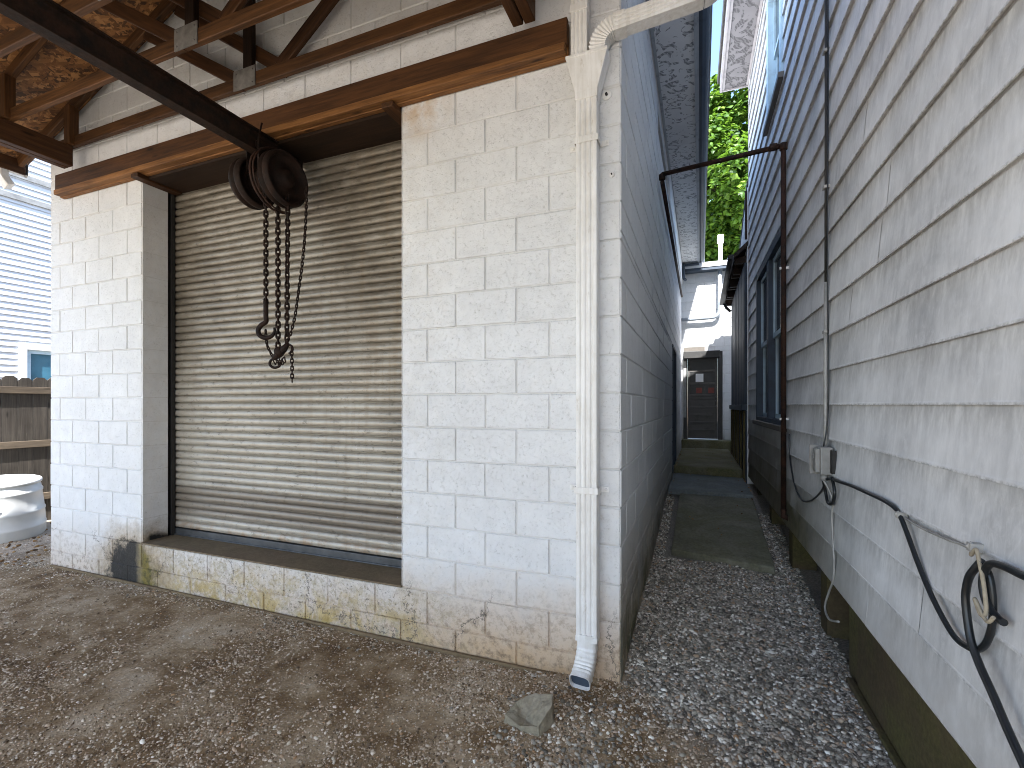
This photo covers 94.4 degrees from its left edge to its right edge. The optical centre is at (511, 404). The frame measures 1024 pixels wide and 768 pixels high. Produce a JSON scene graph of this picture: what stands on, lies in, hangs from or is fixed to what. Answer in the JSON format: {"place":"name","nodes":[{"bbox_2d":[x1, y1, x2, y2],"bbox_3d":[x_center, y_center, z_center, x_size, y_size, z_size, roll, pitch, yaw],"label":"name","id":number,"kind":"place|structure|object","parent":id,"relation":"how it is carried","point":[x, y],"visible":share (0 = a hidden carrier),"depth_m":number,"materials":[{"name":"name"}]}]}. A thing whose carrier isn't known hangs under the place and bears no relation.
{"place":"outdoors","nodes":[
{"label":"outdoors","id":0,"kind":"place"},
{"bbox_2d":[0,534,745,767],"bbox_3d":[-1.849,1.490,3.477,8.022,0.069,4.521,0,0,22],"label":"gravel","id":1,"kind":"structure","parent":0,"point":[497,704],"depth_m":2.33,"materials":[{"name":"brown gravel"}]},
{"bbox_2d":[504,693,554,736],"bbox_3d":[0.084,1.447,2.233,0.231,0.118,0.169,0,0,22],"label":"concrete chunk","id":2,"kind":"object","parent":1,"relation":"on","point":[533,714],"visible":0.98,"depth_m":2.22,"materials":[{"name":"grey concrete"}]},
{"bbox_2d":[0,438,892,767],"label":"ground","id":3,"kind":"structure","parent":0,"point":[368,676],"depth_m":2.51,"materials":[{"name":"brown soil"}]},
{"bbox_2d":[0,474,46,543],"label":"plastic tub","id":4,"kind":"object","parent":3,"relation":"on","point":[22,510],"visible":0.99,"depth_m":5.27,"materials":[{"name":"white plastic"}]},
{"bbox_2d":[0,158,50,380],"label":"neighbour house","id":5,"kind":"structure","parent":3,"relation":"on","point":[25,277],"depth_m":7.87,"materials":[{"name":"white plastic"}]},
{"bbox_2d":[18,343,50,380],"bbox_3d":[-7.888,-0.197,8.344,0.085,1.650,1.200,0,0,22],"label":"window","id":6,"kind":"structure","parent":5,"relation":"in","point":[33,364],"depth_m":7.99,"materials":[{"name":"white paint"}]},
{"bbox_2d":[0,376,50,519],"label":"board fence","id":7,"kind":"object","parent":3,"relation":"on","point":[25,425],"visible":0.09,"depth_m":5.98,"materials":[{"name":"brown wood"}]},
{"bbox_2d":[50,0,712,681],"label":"block building","id":8,"kind":"structure","parent":3,"relation":"on","point":[394,462],"depth_m":3.42,"materials":[{"name":"concrete"}]},
{"bbox_2d":[0,0,569,198],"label":"carport","id":9,"kind":"object","parent":8,"relation":"attached to","point":[49,90],"visible":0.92,"depth_m":3.28,"materials":[{"name":"brown wood"}]},
{"bbox_2d":[0,0,302,167],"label":"hoist beam","id":10,"kind":"structure","parent":9,"relation":"attached to","point":[54,22],"depth_m":2.52,"materials":[{"name":"paint"}]},
{"bbox_2d":[228,123,307,382],"bbox_3d":[-1.648,-1.037,3.273,0.544,1.774,0.398,0,0,22],"label":"chain hoist","id":11,"kind":"object","parent":10,"relation":"hanging from","point":[269,175],"visible":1,"depth_m":3.25,"materials":[{"name":"metal"}]},
{"bbox_2d":[168,140,402,568],"bbox_3d":[-1.792,-0.419,3.731,2.827,3.148,0.076,0,0,22],"label":"roller door","id":12,"kind":"structure","parent":8,"relation":"in","point":[315,459],"depth_m":3.68,"materials":[{"name":"grey metal"}]},
{"bbox_2d":[602,90,611,99],"bbox_3d":[0.502,-1.651,2.521,0.052,0.051,0.019,0,0,22],"label":"anchor plate","id":13,"kind":"object","parent":8,"relation":"attached to","point":[606,94],"visible":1,"depth_m":2.52,"materials":[{"name":"white metal"}]},
{"bbox_2d":[565,0,716,690],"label":"downspout","id":14,"kind":"object","parent":8,"relation":"attached to","point":[588,60],"visible":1,"depth_m":2.48,"materials":[{"name":"white metal"}]},
{"bbox_2d":[672,344,675,472],"bbox_3d":[2.569,0.054,7.679,0.132,1.948,1.066,0,0,22],"label":"door","id":15,"kind":"structure","parent":8,"relation":"in","point":[673,348],"depth_m":8.11,"materials":[{"name":"black paint"}]},
{"bbox_2d":[682,263,698,280],"bbox_3d":[3.872,-2.887,10.291,0.345,0.397,0.118,0,0,22],"label":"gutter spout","id":16,"kind":"object","parent":8,"relation":"attached to","point":[684,265],"visible":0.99,"depth_m":10.32,"materials":[{"name":"grey metal"}]},
{"bbox_2d":[0,447,763,565],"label":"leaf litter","id":17,"kind":"object","parent":3,"relation":"on","point":[9,545],"visible":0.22,"depth_m":4.97,"materials":[{"name":"brown plant"}]},
{"bbox_2d":[681,260,730,439],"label":"building","id":18,"kind":"structure","parent":3,"relation":"on","point":[706,377],"depth_m":10.46,"materials":[{"name":"white paint"}]},
{"bbox_2d":[681,234,723,321],"bbox_3d":[4.168,-2.765,10.390,0.863,1.824,0.130,0,0,22],"label":"vent pipe","id":19,"kind":"object","parent":18,"relation":"attached to","point":[720,239],"visible":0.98,"depth_m":10.23,"materials":[{"name":"white plastic"}]},
{"bbox_2d":[683,350,722,439],"bbox_3d":[4.191,-0.210,10.424,0.800,1.935,0.270,0,0,22],"label":"door","id":20,"kind":"structure","parent":18,"relation":"in","point":[702,370],"depth_m":10.49,"materials":[{"name":"grey paint"}]},
{"bbox_2d":[681,439,730,452],"bbox_3d":[4.264,0.965,10.319,1.083,0.416,0.273,0,0,22],"label":"step","id":21,"kind":"object","parent":3,"relation":"on","point":[704,443],"visible":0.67,"depth_m":10.21,"materials":[{"name":"grey concrete"}]},
{"bbox_2d":[674,448,742,477],"bbox_3d":[3.535,1.109,8.650,0.960,0.368,3.361,0,0,22],"label":"step","id":22,"kind":"object","parent":3,"relation":"on","point":[712,462],"visible":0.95,"depth_m":7.59,"materials":[{"name":"grey concrete"}]},
{"bbox_2d":[668,473,752,498],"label":"paving slab","id":23,"kind":"structure","parent":3,"relation":"on","point":[709,485],"depth_m":6.23,"materials":[{"name":"grey concrete"}]},
{"bbox_2d":[671,493,774,573],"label":"paving slab","id":24,"kind":"structure","parent":3,"relation":"on","point":[742,543],"depth_m":4.70,"materials":[{"name":"grey concrete"}]},
{"bbox_2d":[705,71,747,261],"bbox_3d":[9.127,-5.699,18.073,10.557,14.781,8.674,0,0,22],"label":"maple tree","id":25,"kind":"object","parent":3,"relation":"on","point":[727,136],"visible":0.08,"depth_m":16.21,"materials":[{"name":"green plant"}]},
{"bbox_2d":[720,180,753,483],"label":"addition","id":26,"kind":"structure","parent":3,"relation":"on","point":[734,294],"depth_m":7.41,"materials":[{"name":"black paint"}]},
{"bbox_2d":[717,0,1023,767],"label":"sided house","id":27,"kind":"structure","parent":3,"relation":"on","point":[926,262],"depth_m":1.86,"materials":[{"name":"white wood"}]},
{"bbox_2d":[659,141,789,520],"bbox_3d":[2.924,-0.660,6.924,1.091,3.276,5.972,0,0,22],"label":"gas pipe","id":28,"kind":"object","parent":27,"relation":"attached to","point":[782,147],"visible":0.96,"depth_m":3.98,"materials":[{"name":"brown metal"}]},
{"bbox_2d":[752,226,786,431],"bbox_3d":[2.732,-0.690,5.016,0.127,1.845,2.000,0,0,21],"label":"window","id":29,"kind":"structure","parent":27,"relation":"in","point":[768,277],"depth_m":4.97,"materials":[{"name":"clear glass"}]},
{"bbox_2d":[762,0,784,136],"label":"window","id":30,"kind":"structure","parent":27,"relation":"in","point":[774,18],"depth_m":4.87,"materials":[{"name":"clear glass"}]},
{"bbox_2d":[789,434,822,501],"bbox_3d":[2.056,0.466,3.328,0.035,0.459,1.241,0,0,22],"label":"cable","id":31,"kind":"object","parent":27,"relation":"attached to","point":[816,496],"visible":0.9,"depth_m":3.64,"materials":[{"name":"black rubber"}]},
{"bbox_2d":[809,444,835,480],"bbox_3d":[1.805,0.338,2.761,0.097,0.200,0.195,0,0,22],"label":"junction box","id":32,"kind":"object","parent":27,"relation":"attached to","point":[822,461],"visible":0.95,"depth_m":2.72,"materials":[{"name":"grey plastic"}]},
{"bbox_2d":[822,477,835,505],"bbox_3d":[1.799,0.487,2.703,0.042,0.171,0.204,0,0,22],"label":"cable","id":33,"kind":"object","parent":32,"relation":"hanging from","point":[833,496],"visible":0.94,"depth_m":2.65,"materials":[{"name":"black rubber"}]},
{"bbox_2d":[823,481,839,622],"bbox_3d":[1.807,0.832,2.708,0.048,0.806,0.272,0,0,22],"label":"cord","id":34,"kind":"object","parent":32,"relation":"hanging from","point":[833,552],"visible":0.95,"depth_m":2.69,"materials":[{"name":"grey plastic"}]},
{"bbox_2d":[822,0,829,446],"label":"conduit","id":35,"kind":"object","parent":27,"relation":"attached to","point":[825,188],"visible":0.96,"depth_m":2.78,"materials":[{"name":"grey metal"}]},
{"bbox_2d":[894,511,907,517],"bbox_3d":[1.473,0.416,1.799,0.039,0.028,0.024,0,0,22],"label":"cable clip","id":36,"kind":"object","parent":27,"relation":"attached to","point":[897,513],"visible":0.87,"depth_m":1.79,"materials":[{"name":"white plastic"}]},
{"bbox_2d":[825,477,996,652],"bbox_3d":[1.540,0.544,1.991,0.037,0.322,1.621,0,0,20],"label":"cable","id":37,"kind":"object","parent":27,"relation":"attached to","point":[984,644],"visible":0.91,"depth_m":1.51,"materials":[{"name":"black rubber"}]},
{"bbox_2d":[903,516,965,547],"bbox_3d":[1.397,0.419,1.578,0.010,0.025,0.517,0,0,21],"label":"cable","id":38,"kind":"object","parent":27,"relation":"attached to","point":[933,533],"visible":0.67,"depth_m":1.55,"materials":[{"name":"grey plastic"}]},
{"bbox_2d":[965,541,983,552],"bbox_3d":[1.282,0.393,1.315,0.039,0.028,0.024,0,0,22],"label":"cable clip","id":39,"kind":"object","parent":27,"relation":"attached to","point":[970,545],"visible":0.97,"depth_m":1.31,"materials":[{"name":"white plastic"}]},
{"bbox_2d":[961,558,1023,767],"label":"cable","id":40,"kind":"object","parent":27,"relation":"attached to","point":[998,707],"visible":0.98,"depth_m":1.25,"materials":[{"name":"black rubber"}]},
{"bbox_2d":[969,548,995,623],"bbox_3d":[1.239,0.472,1.258,0.022,0.170,0.159,0,0,30],"label":"cord","id":41,"kind":"object","parent":40,"relation":"attached to","point":[983,614],"visible":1,"depth_m":1.24,"materials":[{"name":"beige fabric"}]},
{"bbox_2d":[978,560,1023,625],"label":"cable","id":42,"kind":"object","parent":27,"relation":"attached to","point":[987,566],"visible":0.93,"depth_m":1.21,"materials":[{"name":"black rubber"}]},
{"bbox_2d":[709,0,744,201],"label":"sky","id":43,"kind":"structure","parent":0,"point":[717,9],"materials":[{"name":"white"}]},
{"bbox_2d":[622,496,895,767],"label":"gravel","id":44,"kind":"structure","parent":0,"point":[741,698],"depth_m":2.66,"materials":[{"name":"grey gravel"}]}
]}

